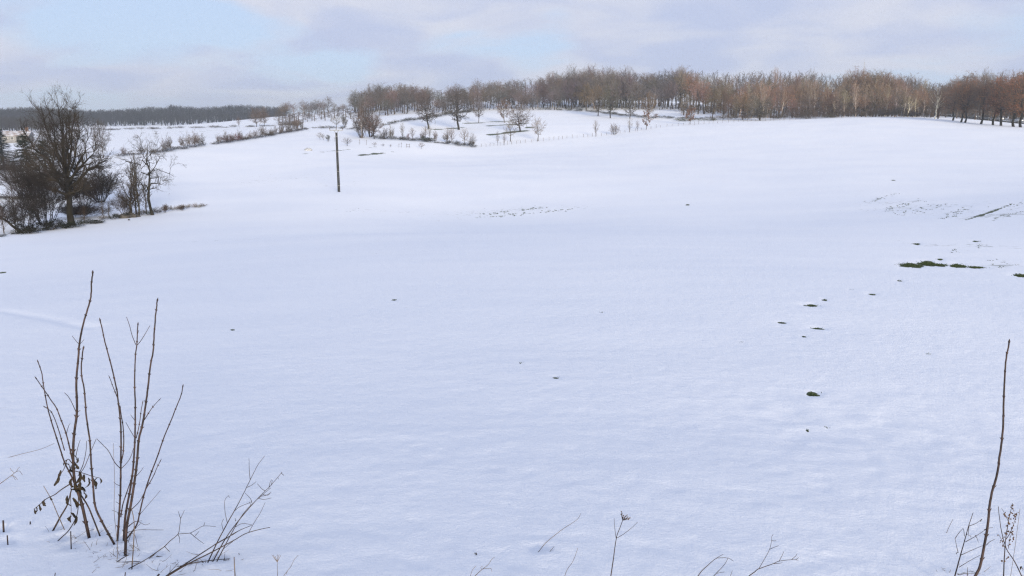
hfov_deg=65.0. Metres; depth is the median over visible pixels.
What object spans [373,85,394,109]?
bare tree
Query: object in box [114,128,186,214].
bare tree
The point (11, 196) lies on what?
bare tree
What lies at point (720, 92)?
bare tree
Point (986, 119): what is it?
road
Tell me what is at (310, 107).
bare tree
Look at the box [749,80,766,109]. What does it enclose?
bare tree
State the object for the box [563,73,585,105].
bare tree
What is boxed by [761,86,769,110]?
birch tree
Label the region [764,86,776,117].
birch tree
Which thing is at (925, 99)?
bare tree
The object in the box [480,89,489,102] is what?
bare tree
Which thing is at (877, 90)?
bare tree
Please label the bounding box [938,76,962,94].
bare tree
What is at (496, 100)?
bare tree
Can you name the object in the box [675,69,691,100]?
bare tree
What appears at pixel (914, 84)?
bare tree
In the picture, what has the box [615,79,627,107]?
bare tree
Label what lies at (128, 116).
wood
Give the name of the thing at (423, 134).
hedge
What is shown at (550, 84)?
bare tree
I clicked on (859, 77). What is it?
bare tree
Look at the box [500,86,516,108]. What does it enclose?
bare tree
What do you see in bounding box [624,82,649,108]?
bare tree
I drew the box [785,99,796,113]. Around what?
bare tree
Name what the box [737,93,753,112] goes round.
bare tree
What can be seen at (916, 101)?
birch tree
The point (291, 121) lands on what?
hedge
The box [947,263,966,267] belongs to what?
grass patch
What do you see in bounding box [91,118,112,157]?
bare tree
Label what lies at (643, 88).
bare tree
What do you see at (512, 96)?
bare tree
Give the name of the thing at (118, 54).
sky
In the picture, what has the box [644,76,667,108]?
bare tree
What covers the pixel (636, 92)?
birch tree
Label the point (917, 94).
bare tree
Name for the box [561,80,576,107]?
bare tree
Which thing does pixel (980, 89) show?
bare tree
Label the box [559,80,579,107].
bare tree
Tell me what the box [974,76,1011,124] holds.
avenue tree
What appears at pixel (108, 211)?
bare tree
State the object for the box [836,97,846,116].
bare tree
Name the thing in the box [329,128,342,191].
power pole
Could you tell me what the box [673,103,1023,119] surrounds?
undergrowth
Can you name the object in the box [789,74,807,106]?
bare tree
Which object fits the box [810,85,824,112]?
bare tree
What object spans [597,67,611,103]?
bare tree
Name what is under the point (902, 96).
bare tree
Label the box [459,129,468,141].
bare tree
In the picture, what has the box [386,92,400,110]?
bare tree
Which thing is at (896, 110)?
hedge
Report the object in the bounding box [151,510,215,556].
weed
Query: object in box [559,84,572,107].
bare tree
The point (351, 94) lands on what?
bare tree
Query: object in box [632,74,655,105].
bare tree
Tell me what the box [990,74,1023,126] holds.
avenue tree
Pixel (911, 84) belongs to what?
bare tree
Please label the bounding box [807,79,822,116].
birch tree
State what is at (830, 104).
bare tree
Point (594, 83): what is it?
bare tree
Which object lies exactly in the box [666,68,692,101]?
bare tree
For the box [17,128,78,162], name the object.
bare tree
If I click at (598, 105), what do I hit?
bare tree
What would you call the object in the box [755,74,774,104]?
bare tree
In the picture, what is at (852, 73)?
bare tree
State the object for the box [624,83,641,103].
bare tree
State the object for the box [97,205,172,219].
hedge
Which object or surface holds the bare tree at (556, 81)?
on the snow field at (436, 419)
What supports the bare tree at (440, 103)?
on the snow field at (436, 419)
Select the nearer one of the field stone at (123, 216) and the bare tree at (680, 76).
the field stone at (123, 216)
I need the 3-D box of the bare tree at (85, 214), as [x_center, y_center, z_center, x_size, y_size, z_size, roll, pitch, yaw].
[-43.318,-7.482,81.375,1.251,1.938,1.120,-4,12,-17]
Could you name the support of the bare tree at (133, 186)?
on the snow field at (436, 419)
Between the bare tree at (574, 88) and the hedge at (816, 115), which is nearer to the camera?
the hedge at (816, 115)
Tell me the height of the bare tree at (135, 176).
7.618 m
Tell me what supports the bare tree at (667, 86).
on the snow field at (436, 419)
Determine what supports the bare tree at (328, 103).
on the snow field at (436, 419)
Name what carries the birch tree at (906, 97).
on the snow field at (436, 419)
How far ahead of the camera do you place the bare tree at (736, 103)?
318.99 m
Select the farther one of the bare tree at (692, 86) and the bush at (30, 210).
the bare tree at (692, 86)
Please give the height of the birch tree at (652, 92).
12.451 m
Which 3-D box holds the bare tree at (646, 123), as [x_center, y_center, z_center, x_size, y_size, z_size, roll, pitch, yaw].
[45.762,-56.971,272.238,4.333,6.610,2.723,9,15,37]
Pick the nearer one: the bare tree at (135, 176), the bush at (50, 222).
the bush at (50, 222)
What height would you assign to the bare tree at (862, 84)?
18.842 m
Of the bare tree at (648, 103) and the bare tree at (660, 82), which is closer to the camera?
the bare tree at (648, 103)
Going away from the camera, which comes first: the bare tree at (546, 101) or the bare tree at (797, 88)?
the bare tree at (797, 88)
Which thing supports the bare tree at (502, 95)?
on the snow field at (436, 419)
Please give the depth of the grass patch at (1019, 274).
23.27 m
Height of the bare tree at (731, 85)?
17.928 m
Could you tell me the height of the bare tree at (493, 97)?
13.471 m
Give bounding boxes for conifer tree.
[0,129,14,165]
[7,133,46,182]
[34,140,62,173]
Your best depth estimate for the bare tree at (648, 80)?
404.05 m
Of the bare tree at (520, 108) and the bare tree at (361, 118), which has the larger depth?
the bare tree at (520, 108)
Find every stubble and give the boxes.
[358,207,567,217]
[869,193,1015,267]
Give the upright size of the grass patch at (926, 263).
0.239 m
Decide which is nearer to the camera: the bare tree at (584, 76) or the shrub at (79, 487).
the shrub at (79, 487)
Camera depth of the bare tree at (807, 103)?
306.57 m
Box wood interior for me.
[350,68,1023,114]
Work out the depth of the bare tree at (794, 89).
361.74 m
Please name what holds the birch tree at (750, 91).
on the snow field at (436, 419)
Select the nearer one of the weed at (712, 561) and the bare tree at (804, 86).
the weed at (712, 561)
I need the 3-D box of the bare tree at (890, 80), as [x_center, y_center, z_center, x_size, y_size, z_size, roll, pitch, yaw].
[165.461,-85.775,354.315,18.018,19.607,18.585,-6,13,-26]
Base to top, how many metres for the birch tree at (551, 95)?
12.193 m
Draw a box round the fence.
[478,116,814,145]
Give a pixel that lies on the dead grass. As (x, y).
(212, 558)
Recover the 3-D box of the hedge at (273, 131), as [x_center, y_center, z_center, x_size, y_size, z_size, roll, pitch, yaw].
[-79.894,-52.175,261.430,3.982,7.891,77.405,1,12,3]
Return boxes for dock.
[997,503,1022,575]
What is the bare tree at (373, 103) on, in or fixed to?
on the snow field at (436, 419)
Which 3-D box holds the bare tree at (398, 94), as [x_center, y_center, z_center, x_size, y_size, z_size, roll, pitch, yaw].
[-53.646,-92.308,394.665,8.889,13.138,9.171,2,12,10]
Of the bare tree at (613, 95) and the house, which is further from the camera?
the bare tree at (613, 95)
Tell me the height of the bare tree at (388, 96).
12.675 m
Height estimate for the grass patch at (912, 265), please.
0.239 m
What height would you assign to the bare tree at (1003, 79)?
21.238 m
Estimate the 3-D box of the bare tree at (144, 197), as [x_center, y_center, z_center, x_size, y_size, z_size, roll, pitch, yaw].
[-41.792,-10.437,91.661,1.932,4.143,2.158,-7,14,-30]
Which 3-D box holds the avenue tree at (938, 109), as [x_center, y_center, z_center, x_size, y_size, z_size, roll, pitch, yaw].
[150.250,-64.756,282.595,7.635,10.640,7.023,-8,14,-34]
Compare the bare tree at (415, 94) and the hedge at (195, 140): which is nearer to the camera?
the hedge at (195, 140)
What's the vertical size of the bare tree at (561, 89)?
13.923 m
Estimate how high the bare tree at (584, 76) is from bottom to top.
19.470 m
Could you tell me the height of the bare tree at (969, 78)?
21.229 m
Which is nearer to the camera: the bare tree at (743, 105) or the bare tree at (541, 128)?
the bare tree at (541, 128)
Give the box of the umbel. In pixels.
[610,511,629,575]
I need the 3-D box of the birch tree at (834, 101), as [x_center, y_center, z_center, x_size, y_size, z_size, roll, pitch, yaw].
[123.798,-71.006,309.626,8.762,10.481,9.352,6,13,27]
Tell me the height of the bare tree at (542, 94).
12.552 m
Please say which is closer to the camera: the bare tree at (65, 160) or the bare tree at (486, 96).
the bare tree at (65, 160)
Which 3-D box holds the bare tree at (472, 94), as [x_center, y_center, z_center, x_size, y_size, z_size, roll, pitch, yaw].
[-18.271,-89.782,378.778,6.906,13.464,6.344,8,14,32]
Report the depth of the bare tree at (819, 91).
330.59 m
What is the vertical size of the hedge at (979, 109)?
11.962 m
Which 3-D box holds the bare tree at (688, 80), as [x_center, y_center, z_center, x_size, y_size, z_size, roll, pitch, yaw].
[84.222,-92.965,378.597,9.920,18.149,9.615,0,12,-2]
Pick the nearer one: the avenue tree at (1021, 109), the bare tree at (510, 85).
the avenue tree at (1021, 109)
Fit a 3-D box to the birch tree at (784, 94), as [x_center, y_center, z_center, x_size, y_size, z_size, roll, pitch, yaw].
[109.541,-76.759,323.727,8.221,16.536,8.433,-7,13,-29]
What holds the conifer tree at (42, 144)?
on the snow field at (436, 419)
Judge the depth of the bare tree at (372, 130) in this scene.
258.94 m
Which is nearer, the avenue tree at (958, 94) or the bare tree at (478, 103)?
the avenue tree at (958, 94)
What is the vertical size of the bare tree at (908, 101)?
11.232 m
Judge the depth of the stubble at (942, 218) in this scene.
67.66 m
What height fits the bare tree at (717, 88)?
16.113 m
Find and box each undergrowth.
[273,100,679,122]
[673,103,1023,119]
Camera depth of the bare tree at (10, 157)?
155.93 m
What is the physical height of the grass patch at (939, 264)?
0.126 m
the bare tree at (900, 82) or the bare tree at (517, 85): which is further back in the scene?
the bare tree at (517, 85)
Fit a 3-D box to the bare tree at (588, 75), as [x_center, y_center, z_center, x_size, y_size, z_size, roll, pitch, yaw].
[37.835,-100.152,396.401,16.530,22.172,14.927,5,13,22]
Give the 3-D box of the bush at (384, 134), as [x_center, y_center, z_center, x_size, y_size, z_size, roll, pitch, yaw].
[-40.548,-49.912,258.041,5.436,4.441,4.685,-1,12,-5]
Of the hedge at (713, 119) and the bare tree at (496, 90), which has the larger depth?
the bare tree at (496, 90)
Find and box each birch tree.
[298,99,307,112]
[526,81,548,107]
[530,78,545,105]
[546,85,557,107]
[550,72,564,105]
[581,74,604,109]
[629,81,643,106]
[646,84,662,109]
[732,86,751,114]
[743,78,753,99]
[747,92,761,113]
[753,81,768,109]
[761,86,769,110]
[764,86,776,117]
[776,81,793,114]
[794,78,807,104]
[800,79,815,104]
[802,80,816,109]
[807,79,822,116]
[822,80,833,110]
[823,92,843,115]
[835,83,844,105]
[838,87,851,107]
[849,82,862,115]
[851,83,863,116]
[858,82,872,107]
[863,91,880,116]
[883,80,893,115]
[888,88,903,107]
[899,82,914,116]
[899,96,917,112]
[908,90,926,112]
[913,85,927,116]
[917,88,931,116]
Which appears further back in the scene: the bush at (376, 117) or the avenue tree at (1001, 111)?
the bush at (376, 117)
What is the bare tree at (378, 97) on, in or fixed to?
on the snow field at (436, 419)
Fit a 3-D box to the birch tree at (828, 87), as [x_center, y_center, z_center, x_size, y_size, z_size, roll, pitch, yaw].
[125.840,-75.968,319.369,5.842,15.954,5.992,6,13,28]
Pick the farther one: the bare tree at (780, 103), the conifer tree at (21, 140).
the bare tree at (780, 103)
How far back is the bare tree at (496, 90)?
390.90 m
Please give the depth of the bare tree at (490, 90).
384.02 m
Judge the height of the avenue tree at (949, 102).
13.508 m
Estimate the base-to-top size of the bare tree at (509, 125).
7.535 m
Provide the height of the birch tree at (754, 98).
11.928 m
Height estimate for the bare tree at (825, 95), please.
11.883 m
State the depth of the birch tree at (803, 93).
325.96 m
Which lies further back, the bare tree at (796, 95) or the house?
the bare tree at (796, 95)
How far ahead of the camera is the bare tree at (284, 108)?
472.63 m
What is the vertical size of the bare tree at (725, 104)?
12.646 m
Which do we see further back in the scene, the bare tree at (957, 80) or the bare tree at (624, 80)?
the bare tree at (624, 80)
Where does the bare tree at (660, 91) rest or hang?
on the snow field at (436, 419)
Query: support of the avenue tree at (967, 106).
on the snow field at (436, 419)
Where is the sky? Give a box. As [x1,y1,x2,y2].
[0,0,1023,113]
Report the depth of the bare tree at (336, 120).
316.10 m
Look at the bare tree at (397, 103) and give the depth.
407.49 m
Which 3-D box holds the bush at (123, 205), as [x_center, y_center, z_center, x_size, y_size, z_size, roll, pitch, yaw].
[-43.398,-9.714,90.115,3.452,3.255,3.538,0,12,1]
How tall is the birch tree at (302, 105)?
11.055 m
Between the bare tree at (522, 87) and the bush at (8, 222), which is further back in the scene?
the bare tree at (522, 87)
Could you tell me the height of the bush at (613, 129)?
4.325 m
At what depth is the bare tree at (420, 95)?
398.65 m
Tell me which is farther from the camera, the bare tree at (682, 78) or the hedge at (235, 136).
the bare tree at (682, 78)
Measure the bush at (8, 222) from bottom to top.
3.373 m
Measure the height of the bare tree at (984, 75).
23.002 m
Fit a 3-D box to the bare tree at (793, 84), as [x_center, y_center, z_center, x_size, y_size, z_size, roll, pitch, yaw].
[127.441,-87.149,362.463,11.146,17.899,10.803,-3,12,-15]
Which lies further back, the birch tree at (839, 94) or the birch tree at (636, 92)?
the birch tree at (636, 92)
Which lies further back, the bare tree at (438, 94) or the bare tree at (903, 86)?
the bare tree at (438, 94)
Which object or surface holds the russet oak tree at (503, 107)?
on the snow field at (436, 419)
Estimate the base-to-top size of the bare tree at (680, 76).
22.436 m
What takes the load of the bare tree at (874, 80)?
on the snow field at (436, 419)
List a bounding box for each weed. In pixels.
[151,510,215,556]
[166,457,283,575]
[698,555,732,575]
[749,535,798,575]
[954,513,992,575]
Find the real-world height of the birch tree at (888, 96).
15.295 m
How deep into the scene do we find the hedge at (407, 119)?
329.06 m
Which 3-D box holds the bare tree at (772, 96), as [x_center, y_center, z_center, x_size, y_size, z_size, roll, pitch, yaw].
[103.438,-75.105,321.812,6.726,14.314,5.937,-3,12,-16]
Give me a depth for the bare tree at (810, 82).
367.39 m
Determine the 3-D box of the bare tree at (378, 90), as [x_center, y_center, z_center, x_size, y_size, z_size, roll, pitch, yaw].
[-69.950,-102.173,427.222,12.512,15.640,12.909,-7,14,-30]
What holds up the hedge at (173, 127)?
on the snow field at (436, 419)
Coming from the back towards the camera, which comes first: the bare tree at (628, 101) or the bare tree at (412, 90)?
the bare tree at (412, 90)
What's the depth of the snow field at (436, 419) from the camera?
10.65 m
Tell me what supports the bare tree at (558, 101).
on the snow field at (436, 419)
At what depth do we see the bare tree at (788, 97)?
325.05 m
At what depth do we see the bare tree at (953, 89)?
325.03 m
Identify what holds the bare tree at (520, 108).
on the snow field at (436, 419)
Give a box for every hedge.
[0,219,103,236]
[32,125,277,132]
[55,200,114,215]
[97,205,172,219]
[118,143,205,156]
[119,135,172,153]
[171,202,206,209]
[178,130,204,145]
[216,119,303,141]
[219,134,242,141]
[276,119,302,125]
[311,125,354,128]
[374,134,475,146]
[382,109,479,124]
[389,124,476,142]
[539,107,716,118]
[676,118,716,120]
[710,105,936,119]
[796,113,839,118]
[941,97,1023,117]
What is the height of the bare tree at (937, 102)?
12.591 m
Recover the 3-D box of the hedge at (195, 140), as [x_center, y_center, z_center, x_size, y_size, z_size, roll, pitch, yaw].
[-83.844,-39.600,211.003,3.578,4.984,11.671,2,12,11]
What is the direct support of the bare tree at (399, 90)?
on the snow field at (436, 419)
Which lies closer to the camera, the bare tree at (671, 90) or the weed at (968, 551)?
the weed at (968, 551)
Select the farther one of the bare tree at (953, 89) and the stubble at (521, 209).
the bare tree at (953, 89)
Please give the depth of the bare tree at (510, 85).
421.70 m
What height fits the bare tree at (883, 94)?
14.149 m
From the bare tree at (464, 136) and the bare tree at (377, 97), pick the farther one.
the bare tree at (377, 97)
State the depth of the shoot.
3.56 m
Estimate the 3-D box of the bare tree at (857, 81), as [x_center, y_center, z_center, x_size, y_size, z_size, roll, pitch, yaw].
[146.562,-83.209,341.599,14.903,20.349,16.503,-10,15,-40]
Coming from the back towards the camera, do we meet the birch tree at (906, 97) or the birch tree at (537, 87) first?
the birch tree at (537, 87)
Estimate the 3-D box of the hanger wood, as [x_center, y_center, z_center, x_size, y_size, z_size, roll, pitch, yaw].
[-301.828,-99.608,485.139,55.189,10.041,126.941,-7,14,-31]
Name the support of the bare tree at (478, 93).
on the snow field at (436, 419)
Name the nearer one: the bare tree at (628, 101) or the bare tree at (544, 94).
the bare tree at (628, 101)
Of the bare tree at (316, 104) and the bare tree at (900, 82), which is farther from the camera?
the bare tree at (316, 104)
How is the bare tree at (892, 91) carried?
on the snow field at (436, 419)
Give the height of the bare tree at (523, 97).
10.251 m
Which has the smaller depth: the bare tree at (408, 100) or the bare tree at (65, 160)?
the bare tree at (65, 160)
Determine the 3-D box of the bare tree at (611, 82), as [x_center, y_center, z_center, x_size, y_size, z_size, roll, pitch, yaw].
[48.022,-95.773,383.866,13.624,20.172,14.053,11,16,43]
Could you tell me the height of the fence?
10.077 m
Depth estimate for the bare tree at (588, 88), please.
369.98 m
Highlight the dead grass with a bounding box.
[45,525,990,574]
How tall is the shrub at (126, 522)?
1.500 m
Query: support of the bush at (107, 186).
on the snow field at (436, 419)
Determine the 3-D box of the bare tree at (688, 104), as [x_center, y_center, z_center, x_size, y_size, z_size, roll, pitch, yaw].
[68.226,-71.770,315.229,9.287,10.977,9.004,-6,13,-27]
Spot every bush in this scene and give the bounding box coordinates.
[0,150,43,196]
[0,155,88,224]
[0,189,54,230]
[0,196,31,232]
[12,222,41,233]
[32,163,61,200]
[37,217,65,229]
[64,170,104,206]
[75,162,124,202]
[109,189,136,212]
[341,114,346,126]
[346,101,370,137]
[361,101,381,136]
[378,127,390,138]
[609,123,619,134]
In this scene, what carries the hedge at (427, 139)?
on the snow field at (436, 419)
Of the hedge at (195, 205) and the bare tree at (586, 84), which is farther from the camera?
the bare tree at (586, 84)
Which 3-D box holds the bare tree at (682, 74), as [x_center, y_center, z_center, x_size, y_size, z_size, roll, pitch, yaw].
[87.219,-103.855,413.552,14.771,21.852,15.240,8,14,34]
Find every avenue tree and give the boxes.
[930,89,949,118]
[942,83,970,120]
[950,79,979,121]
[951,77,983,122]
[965,75,1003,123]
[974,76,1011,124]
[985,75,1020,125]
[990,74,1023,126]
[996,75,1023,126]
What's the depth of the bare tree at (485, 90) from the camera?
396.66 m
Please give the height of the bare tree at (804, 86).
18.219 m
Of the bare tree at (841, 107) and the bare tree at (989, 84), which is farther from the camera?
the bare tree at (989, 84)
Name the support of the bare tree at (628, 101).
on the snow field at (436, 419)
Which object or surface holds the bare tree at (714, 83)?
on the snow field at (436, 419)
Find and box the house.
[0,127,34,142]
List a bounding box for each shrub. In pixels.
[34,270,114,544]
[97,298,183,569]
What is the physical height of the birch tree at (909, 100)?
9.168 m
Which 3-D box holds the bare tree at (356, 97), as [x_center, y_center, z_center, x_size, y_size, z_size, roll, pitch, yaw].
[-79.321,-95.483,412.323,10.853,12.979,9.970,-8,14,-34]
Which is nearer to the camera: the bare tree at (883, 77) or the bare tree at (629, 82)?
the bare tree at (883, 77)
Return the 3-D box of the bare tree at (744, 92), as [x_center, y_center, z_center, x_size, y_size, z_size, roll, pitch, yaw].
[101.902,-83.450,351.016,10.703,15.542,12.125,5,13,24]
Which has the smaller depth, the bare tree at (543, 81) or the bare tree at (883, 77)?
the bare tree at (883, 77)
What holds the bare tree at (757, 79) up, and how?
on the snow field at (436, 419)
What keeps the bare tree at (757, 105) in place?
on the snow field at (436, 419)
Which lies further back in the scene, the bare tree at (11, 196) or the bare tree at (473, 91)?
the bare tree at (473, 91)
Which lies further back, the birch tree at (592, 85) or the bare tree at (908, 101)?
the birch tree at (592, 85)
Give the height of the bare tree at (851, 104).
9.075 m
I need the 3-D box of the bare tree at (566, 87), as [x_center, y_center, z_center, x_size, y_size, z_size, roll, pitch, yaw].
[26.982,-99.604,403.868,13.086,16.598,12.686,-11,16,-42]
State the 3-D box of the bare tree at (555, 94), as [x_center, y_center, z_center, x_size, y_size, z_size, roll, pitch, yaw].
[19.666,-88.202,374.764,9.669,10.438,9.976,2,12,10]
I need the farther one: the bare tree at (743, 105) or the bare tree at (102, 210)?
the bare tree at (743, 105)
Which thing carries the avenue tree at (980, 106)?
on the snow field at (436, 419)
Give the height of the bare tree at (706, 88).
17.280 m
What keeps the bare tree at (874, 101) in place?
on the snow field at (436, 419)
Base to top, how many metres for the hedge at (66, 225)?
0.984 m
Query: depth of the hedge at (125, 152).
197.45 m
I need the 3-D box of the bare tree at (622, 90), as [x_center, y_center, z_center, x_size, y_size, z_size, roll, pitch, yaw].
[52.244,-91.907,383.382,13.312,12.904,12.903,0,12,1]
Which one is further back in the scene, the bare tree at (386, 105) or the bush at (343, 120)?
the bare tree at (386, 105)
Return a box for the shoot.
[974,339,1009,575]
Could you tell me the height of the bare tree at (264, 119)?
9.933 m
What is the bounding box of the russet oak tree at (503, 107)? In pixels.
[495,98,511,122]
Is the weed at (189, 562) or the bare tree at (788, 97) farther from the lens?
the bare tree at (788, 97)
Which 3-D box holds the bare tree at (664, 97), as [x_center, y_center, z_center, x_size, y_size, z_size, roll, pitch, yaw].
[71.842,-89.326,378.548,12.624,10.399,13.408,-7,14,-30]
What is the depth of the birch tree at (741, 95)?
325.53 m
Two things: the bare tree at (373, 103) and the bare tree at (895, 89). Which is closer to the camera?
the bare tree at (895, 89)
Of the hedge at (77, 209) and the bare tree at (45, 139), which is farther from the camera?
the bare tree at (45, 139)
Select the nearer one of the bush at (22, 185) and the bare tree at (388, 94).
the bush at (22, 185)
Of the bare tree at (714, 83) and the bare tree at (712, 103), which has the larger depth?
the bare tree at (714, 83)
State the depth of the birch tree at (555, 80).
403.10 m
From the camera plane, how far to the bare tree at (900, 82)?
367.46 m
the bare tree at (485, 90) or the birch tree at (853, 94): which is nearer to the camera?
the birch tree at (853, 94)
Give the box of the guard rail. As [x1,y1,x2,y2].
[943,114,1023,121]
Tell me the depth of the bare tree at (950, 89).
348.72 m
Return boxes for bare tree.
[0,148,37,164]
[0,203,7,233]
[4,188,18,211]
[15,81,116,225]
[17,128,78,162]
[80,206,87,220]
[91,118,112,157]
[100,200,106,217]
[105,201,111,214]
[112,168,142,212]
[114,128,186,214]
[123,164,141,213]
[125,150,146,213]
[139,180,150,212]
[249,108,263,126]
[257,106,269,126]
[277,103,290,114]
[307,102,316,112]
[310,99,321,113]
[317,101,327,111]
[322,96,332,110]
[330,115,341,127]
[346,89,361,113]
[348,91,364,109]
[354,91,374,112]
[356,107,365,131]
[358,96,371,111]
[363,90,378,113]
[364,113,383,138]
[365,98,376,111]
[368,91,384,110]
[371,82,388,109]
[371,86,383,111]
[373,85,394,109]
[377,95,391,114]
[377,99,394,108]
[382,86,394,105]
[385,89,397,113]
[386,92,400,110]
[389,89,399,111]
[391,84,408,109]
[393,87,408,112]
[397,88,415,113]
[409,87,423,110]
[410,85,425,110]
[414,89,428,101]
[414,90,443,127]
[426,89,436,106]
[433,93,443,109]
[437,100,448,112]
[441,89,475,129]
[459,86,469,107]
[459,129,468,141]
[468,84,478,104]
[468,85,477,101]
[471,77,480,106]
[473,86,481,100]
[473,92,485,122]
[480,84,491,107]
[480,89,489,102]
[483,83,495,109]
[483,84,494,107]
[488,84,501,108]
[490,81,506,104]
[493,94,505,107]
[494,89,508,109]
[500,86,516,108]
[502,80,518,104]
[503,119,518,140]
[505,86,521,107]
[506,78,522,104]
[507,102,532,131]
[508,79,530,101]
[513,92,530,109]
[518,89,530,105]
[522,91,541,109]
[530,116,545,140]
[533,83,549,107]
[533,86,554,107]
[534,78,553,104]
[539,71,557,104]
[539,96,552,106]
[546,86,568,107]
[546,89,562,109]
[547,71,564,104]
[553,78,572,104]
[554,79,564,106]
[556,74,571,105]
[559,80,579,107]
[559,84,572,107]
[560,63,577,96]
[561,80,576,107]
[563,69,590,107]
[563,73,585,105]
[573,81,596,109]
[576,64,603,106]
[576,76,598,96]
[583,70,604,108]
[585,84,608,115]
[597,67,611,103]
[598,67,621,106]
[599,82,623,117]
[603,85,623,106]
[612,83,630,108]
[613,64,638,90]
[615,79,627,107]
[619,76,636,107]
[621,75,636,105]
[621,93,640,117]
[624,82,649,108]
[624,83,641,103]
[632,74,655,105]
[635,77,653,108]
[639,91,661,117]
[641,72,660,105]
[641,110,653,125]
[643,73,656,103]
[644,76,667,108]
[647,71,667,106]
[652,78,666,109]
[655,89,671,108]
[656,75,678,107]
[657,79,679,108]
[661,81,681,108]
[664,66,683,104]
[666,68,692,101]
[669,66,692,104]
[673,65,688,107]
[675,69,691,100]
[680,92,699,118]
[681,73,698,102]
[684,105,695,120]
[686,71,701,100]
[688,81,709,113]
[695,73,712,109]
[697,77,724,111]
[697,80,712,113]
[704,85,725,118]
[710,78,727,105]
[713,88,736,118]
[714,77,737,108]
[726,73,739,96]
[729,95,741,113]
[733,93,751,119]
[734,82,753,104]
[736,79,746,113]
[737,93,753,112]
[739,96,779,120]
[745,71,764,98]
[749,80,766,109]
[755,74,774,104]
[760,77,776,111]
[763,80,779,108]
[767,87,778,109]
[770,68,784,103]
[771,86,786,118]
[774,79,789,109]
[777,76,794,106]
[782,86,795,117]
[784,75,796,113]
[784,75,805,109]
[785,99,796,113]
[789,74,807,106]
[790,81,806,105]
[793,97,824,112]
[794,76,812,105]
[801,75,818,105]
[804,68,816,91]
[809,82,826,109]
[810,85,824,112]
[818,88,835,112]
[819,94,849,117]
[834,73,857,115]
[835,66,866,81]
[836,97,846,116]
[842,94,856,116]
[843,70,873,115]
[848,68,868,106]
[849,72,876,115]
[849,73,873,115]
[856,96,870,116]
[857,70,892,115]
[866,74,889,115]
[866,81,889,108]
[867,80,884,116]
[869,69,897,115]
[873,73,905,115]
[874,80,888,116]
[884,74,900,116]
[884,74,912,99]
[884,78,900,116]
[886,96,896,116]
[894,72,923,94]
[894,79,914,115]
[894,86,908,114]
[895,91,920,113]
[906,76,923,104]
[910,87,934,107]
[911,79,933,103]
[919,91,935,112]
[921,88,939,113]
[927,83,948,118]
[928,93,938,113]
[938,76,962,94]
[938,81,959,115]
[942,78,968,115]
[962,70,987,113]
[973,76,989,105]
[976,73,1007,100]
[977,67,994,85]
[990,70,1011,97]
[1010,68,1023,118]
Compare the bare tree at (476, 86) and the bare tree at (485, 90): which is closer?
the bare tree at (485, 90)
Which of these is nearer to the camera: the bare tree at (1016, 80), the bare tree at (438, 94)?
the bare tree at (1016, 80)
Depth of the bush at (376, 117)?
266.06 m
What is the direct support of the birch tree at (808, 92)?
on the snow field at (436, 419)
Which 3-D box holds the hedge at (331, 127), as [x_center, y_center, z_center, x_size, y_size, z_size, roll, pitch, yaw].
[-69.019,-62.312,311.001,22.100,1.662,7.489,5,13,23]
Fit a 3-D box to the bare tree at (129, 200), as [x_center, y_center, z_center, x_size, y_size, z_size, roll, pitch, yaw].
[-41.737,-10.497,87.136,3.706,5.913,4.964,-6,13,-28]
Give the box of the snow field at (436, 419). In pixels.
[0,99,1023,575]
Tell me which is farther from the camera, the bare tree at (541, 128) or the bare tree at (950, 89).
the bare tree at (950, 89)
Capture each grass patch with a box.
[898,263,923,267]
[918,260,937,265]
[931,263,947,265]
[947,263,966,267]
[1013,273,1023,277]
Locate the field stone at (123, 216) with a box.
[118,214,129,217]
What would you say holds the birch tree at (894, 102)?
on the snow field at (436, 419)
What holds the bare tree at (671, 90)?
on the snow field at (436, 419)
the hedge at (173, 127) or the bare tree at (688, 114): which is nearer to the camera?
the bare tree at (688, 114)
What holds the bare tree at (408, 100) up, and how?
on the snow field at (436, 419)
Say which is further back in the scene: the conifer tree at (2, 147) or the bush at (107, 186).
the conifer tree at (2, 147)
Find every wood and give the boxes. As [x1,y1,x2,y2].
[0,103,292,127]
[0,115,59,130]
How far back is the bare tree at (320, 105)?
506.03 m
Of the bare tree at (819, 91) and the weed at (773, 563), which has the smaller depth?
the weed at (773, 563)
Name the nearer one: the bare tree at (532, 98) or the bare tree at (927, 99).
the bare tree at (927, 99)
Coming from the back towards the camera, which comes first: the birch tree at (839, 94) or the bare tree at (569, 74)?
the bare tree at (569, 74)
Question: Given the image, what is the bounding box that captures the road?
[934,115,1023,123]
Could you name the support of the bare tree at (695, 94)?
on the snow field at (436, 419)
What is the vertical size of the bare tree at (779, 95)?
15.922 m
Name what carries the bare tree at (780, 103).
on the snow field at (436, 419)
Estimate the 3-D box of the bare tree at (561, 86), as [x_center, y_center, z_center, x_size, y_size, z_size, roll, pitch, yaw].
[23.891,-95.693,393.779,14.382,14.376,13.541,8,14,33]
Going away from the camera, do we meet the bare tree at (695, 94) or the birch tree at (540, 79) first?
the bare tree at (695, 94)
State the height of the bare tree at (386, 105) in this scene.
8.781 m
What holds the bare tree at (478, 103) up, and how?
on the snow field at (436, 419)
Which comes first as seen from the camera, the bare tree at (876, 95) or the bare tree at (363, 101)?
the bare tree at (876, 95)
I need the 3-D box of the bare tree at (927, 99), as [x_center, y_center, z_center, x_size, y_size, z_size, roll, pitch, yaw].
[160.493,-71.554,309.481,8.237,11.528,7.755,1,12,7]
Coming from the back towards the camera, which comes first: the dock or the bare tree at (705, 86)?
the bare tree at (705, 86)
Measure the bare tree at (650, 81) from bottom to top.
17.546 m
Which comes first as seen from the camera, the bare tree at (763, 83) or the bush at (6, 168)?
the bush at (6, 168)

